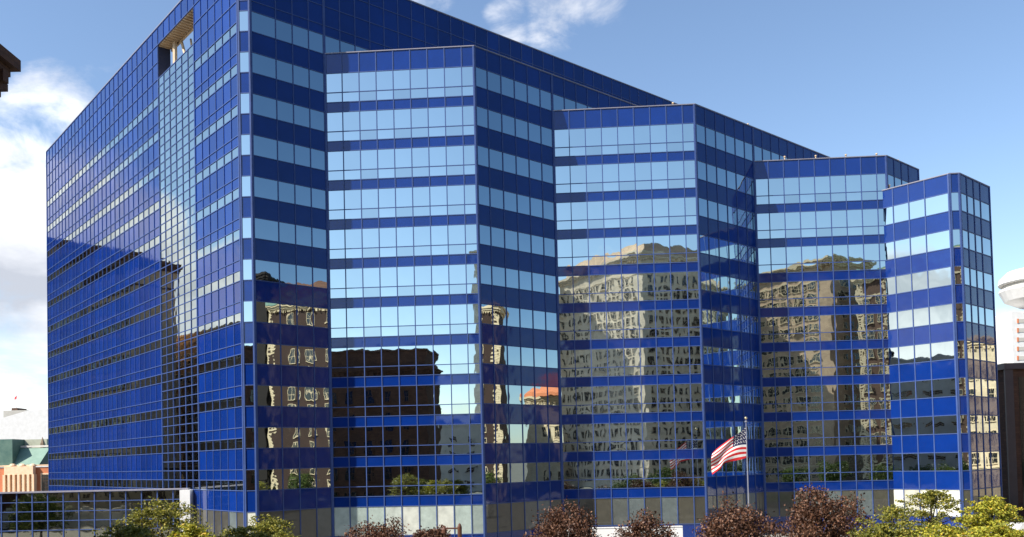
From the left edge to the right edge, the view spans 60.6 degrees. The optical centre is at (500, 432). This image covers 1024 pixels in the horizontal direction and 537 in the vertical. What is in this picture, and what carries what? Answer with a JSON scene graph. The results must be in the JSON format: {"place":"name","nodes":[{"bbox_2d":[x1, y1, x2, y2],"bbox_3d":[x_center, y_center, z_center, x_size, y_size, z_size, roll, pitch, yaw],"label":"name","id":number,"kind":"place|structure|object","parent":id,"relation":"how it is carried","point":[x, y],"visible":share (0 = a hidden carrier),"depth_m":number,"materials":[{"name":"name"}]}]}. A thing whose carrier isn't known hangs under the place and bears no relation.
{"place":"outdoors","nodes":[
{"label":"outdoors","id":0,"kind":"place"},
{"bbox_2d":[0,44,20,96],"bbox_3d":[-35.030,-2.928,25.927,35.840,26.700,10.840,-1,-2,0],"label":"brownstone building","id":1,"kind":"structure","parent":0,"point":[10,62],"depth_m":30.94,"materials":[{"name":"brown stone"}]},
{"bbox_2d":[3,408,27,417],"bbox_3d":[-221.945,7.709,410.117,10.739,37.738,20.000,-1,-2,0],"label":"grey rooftop building","id":2,"kind":"structure","parent":0,"point":[13,411],"depth_m":400.64,"materials":[{"name":"concrete"}]},
{"bbox_2d":[0,0,1023,417],"label":"sky","id":3,"kind":"structure","parent":0,"point":[935,87],"materials":[{"name":"blue"}]},
{"bbox_2d":[751,531,974,536],"bbox_3d":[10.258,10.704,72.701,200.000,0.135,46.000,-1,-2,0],"label":"pavement","id":4,"kind":"structure","parent":0,"point":[793,535],"depth_m":91.90,"materials":[{"name":"concrete"}]},
{"bbox_2d":[0,488,193,536],"bbox_3d":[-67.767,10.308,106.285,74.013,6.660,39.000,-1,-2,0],"label":"glass wing","id":5,"kind":"structure","parent":4,"relation":"on","point":[76,513],"depth_m":88.50,"materials":[{"name":"blue glass"}]},
{"bbox_2d":[338,515,411,536],"bbox_3d":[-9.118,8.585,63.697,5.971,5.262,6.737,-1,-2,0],"label":"purple tree","id":6,"kind":"object","parent":4,"relation":"on","point":[384,530],"visible":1,"depth_m":63.24,"materials":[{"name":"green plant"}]},
{"bbox_2d":[413,524,450,536],"bbox_3d":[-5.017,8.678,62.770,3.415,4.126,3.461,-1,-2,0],"label":"purple tree","id":7,"kind":"object","parent":4,"relation":"on","point":[433,532],"visible":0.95,"depth_m":62.22,"materials":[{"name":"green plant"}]},
{"bbox_2d":[441,523,461,536],"bbox_3d":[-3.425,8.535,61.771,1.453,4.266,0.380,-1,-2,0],"label":"street lamp","id":8,"kind":"object","parent":4,"relation":"on","point":[458,528],"visible":1,"depth_m":61.72,"materials":[{"name":"brown metal"}]},
{"bbox_2d":[522,495,601,536],"bbox_3d":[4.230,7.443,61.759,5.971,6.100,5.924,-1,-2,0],"label":"purple tree","id":9,"kind":"object","parent":4,"relation":"on","point":[556,526],"visible":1,"depth_m":61.16,"materials":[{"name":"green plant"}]},
{"bbox_2d":[567,526,682,536],"bbox_3d":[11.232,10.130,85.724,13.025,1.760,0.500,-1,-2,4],"label":"planter wall","id":10,"kind":"structure","parent":4,"relation":"on","point":[604,531],"depth_m":85.54,"materials":[{"name":"white concrete"}]},
{"bbox_2d":[607,507,678,536],"bbox_3d":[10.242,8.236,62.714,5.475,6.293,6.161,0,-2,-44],"label":"purple tree","id":11,"kind":"object","parent":4,"relation":"on","point":[647,527],"visible":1,"depth_m":62.33,"materials":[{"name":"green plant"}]},
{"bbox_2d":[692,491,796,536],"bbox_3d":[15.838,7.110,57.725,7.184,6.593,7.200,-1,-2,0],"label":"purple tree","id":12,"kind":"object","parent":4,"relation":"on","point":[737,524],"visible":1,"depth_m":56.59,"materials":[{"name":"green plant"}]},
{"bbox_2d":[745,417,749,535],"bbox_3d":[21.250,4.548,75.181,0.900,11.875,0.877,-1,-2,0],"label":"flagpole","id":13,"kind":"object","parent":4,"relation":"on","point":[747,462],"visible":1,"depth_m":75.19,"materials":[{"name":"silver metal"}]},
{"bbox_2d":[711,426,745,473],"bbox_3d":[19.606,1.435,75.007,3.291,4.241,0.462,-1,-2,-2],"label":"national flag","id":14,"kind":"object","parent":13,"relation":"attached to","point":[733,448],"visible":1,"depth_m":75.13,"materials":[{"name":"multicoloured fabric"}]},
{"bbox_2d":[779,480,875,536],"bbox_3d":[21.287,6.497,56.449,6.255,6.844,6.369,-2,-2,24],"label":"purple tree","id":15,"kind":"object","parent":4,"relation":"on","point":[835,522],"visible":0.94,"depth_m":56.09,"materials":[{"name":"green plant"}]},
{"bbox_2d":[888,488,969,536],"bbox_3d":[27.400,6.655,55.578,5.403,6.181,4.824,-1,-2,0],"label":"locust tree","id":16,"kind":"object","parent":4,"relation":"on","point":[928,497],"visible":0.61,"depth_m":55.58,"materials":[{"name":"green plant"}]},
{"bbox_2d":[995,268,1023,363],"bbox_3d":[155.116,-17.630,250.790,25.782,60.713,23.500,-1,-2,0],"label":"round top tower","id":17,"kind":"structure","parent":0,"point":[1010,336],"depth_m":248.48,"materials":[{"name":"grey concrete"}]},
{"bbox_2d":[997,363,1023,516],"bbox_3d":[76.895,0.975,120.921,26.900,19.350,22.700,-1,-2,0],"label":"dark brown building","id":18,"kind":"structure","parent":0,"point":[1011,391],"depth_m":109.92,"materials":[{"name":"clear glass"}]},
{"bbox_2d":[1018,377,1023,503],"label":"dark window","id":19,"kind":"structure","parent":18,"relation":"in","point":[1020,379],"depth_m":110.02,"materials":[{"name":"black glass"}]},
{"bbox_2d":[1007,522,1023,535],"bbox_3d":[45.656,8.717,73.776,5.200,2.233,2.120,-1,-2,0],"label":"parked van","id":20,"kind":"object","parent":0,"point":[1019,526],"visible":0.35,"depth_m":73.17,"materials":[{"name":"paint"}]},
{"label":"road","id":21,"kind":"structure","parent":0,"visible":0},
{"bbox_2d":[93,522,155,536],"bbox_3d":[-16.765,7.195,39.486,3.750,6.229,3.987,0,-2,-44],"label":"locust tree","id":22,"kind":"object","parent":21,"relation":"on","point":[130,530],"visible":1,"depth_m":39.58,"materials":[{"name":"green plant"}]},
{"bbox_2d":[92,496,214,536],"bbox_3d":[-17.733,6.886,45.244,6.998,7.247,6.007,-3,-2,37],"label":"locust tree","id":23,"kind":"object","parent":21,"relation":"on","point":[164,511],"visible":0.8,"depth_m":45.52,"materials":[{"name":"green plant"}]},
{"bbox_2d":[167,523,214,536],"bbox_3d":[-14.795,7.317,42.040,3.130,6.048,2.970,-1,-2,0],"label":"locust tree","id":24,"kind":"object","parent":21,"relation":"on","point":[190,530],"visible":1,"depth_m":41.77,"materials":[{"name":"green plant"}]},
{"bbox_2d":[214,526,271,536],"bbox_3d":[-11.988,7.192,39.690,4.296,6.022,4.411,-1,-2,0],"label":"locust tree","id":25,"kind":"object","parent":21,"relation":"on","point":[239,531],"visible":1,"depth_m":39.75,"materials":[{"name":"green plant"}]},
{"bbox_2d":[209,513,300,536],"bbox_3d":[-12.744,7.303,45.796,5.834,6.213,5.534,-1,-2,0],"label":"locust tree","id":26,"kind":"object","parent":21,"relation":"on","point":[274,525],"visible":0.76,"depth_m":45.66,"materials":[{"name":"green plant"}]},
{"bbox_2d":[851,522,912,536],"bbox_3d":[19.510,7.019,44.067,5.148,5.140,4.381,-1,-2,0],"label":"locust tree","id":27,"kind":"object","parent":21,"relation":"on","point":[882,532],"visible":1,"depth_m":43.74,"materials":[{"name":"green plant"}]},
{"bbox_2d":[909,523,981,536],"bbox_3d":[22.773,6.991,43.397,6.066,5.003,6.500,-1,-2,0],"label":"locust tree","id":28,"kind":"object","parent":21,"relation":"on","point":[945,530],"visible":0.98,"depth_m":43.80,"materials":[{"name":"yellow plant"}]},
{"bbox_2d":[951,495,1023,536],"bbox_3d":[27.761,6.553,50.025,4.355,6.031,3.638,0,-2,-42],"label":"locust tree","id":29,"kind":"object","parent":21,"relation":"on","point":[996,506],"visible":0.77,"depth_m":49.61,"materials":[{"name":"green plant"}]},
{"bbox_2d":[963,520,1023,536],"bbox_3d":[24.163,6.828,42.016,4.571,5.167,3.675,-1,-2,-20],"label":"locust tree","id":30,"kind":"object","parent":21,"relation":"on","point":[998,530],"visible":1,"depth_m":41.75,"materials":[{"name":"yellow plant"}]},
{"label":"ground","id":31,"kind":"structure","parent":0,"visible":0},
{"bbox_2d":[0,409,47,467],"bbox_3d":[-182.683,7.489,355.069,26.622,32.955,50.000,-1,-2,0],"label":"white arena","id":32,"kind":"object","parent":31,"relation":"on","point":[29,424],"visible":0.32,"depth_m":330.36},
{"bbox_2d":[0,437,48,491],"bbox_3d":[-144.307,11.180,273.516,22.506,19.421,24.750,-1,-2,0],"label":"brick mansard hall","id":33,"kind":"structure","parent":31,"relation":"on","point":[20,461],"depth_m":262.89,"materials":[{"name":"orange stone"}]},
{"bbox_2d":[42,474,48,490],"bbox_3d":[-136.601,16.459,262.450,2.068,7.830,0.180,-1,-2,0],"label":"tall window","id":34,"kind":"structure","parent":33,"relation":"in","point":[45,486],"depth_m":262.44,"materials":[{"name":"grey glass"}]},
{"bbox_2d":[46,0,1002,536],"bbox_3d":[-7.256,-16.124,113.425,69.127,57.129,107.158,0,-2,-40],"label":"office building","id":35,"kind":"structure","parent":31,"relation":"on","point":[328,268],"depth_m":89.23,"materials":[{"name":"blue glass"}]},
{"bbox_2d":[845,504,938,536],"bbox_3d":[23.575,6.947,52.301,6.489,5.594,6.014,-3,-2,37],"label":"locust tree","id":36,"kind":"object","parent":31,"relation":"on","point":[888,515],"visible":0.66,"depth_m":51.59,"materials":[{"name":"green plant"}]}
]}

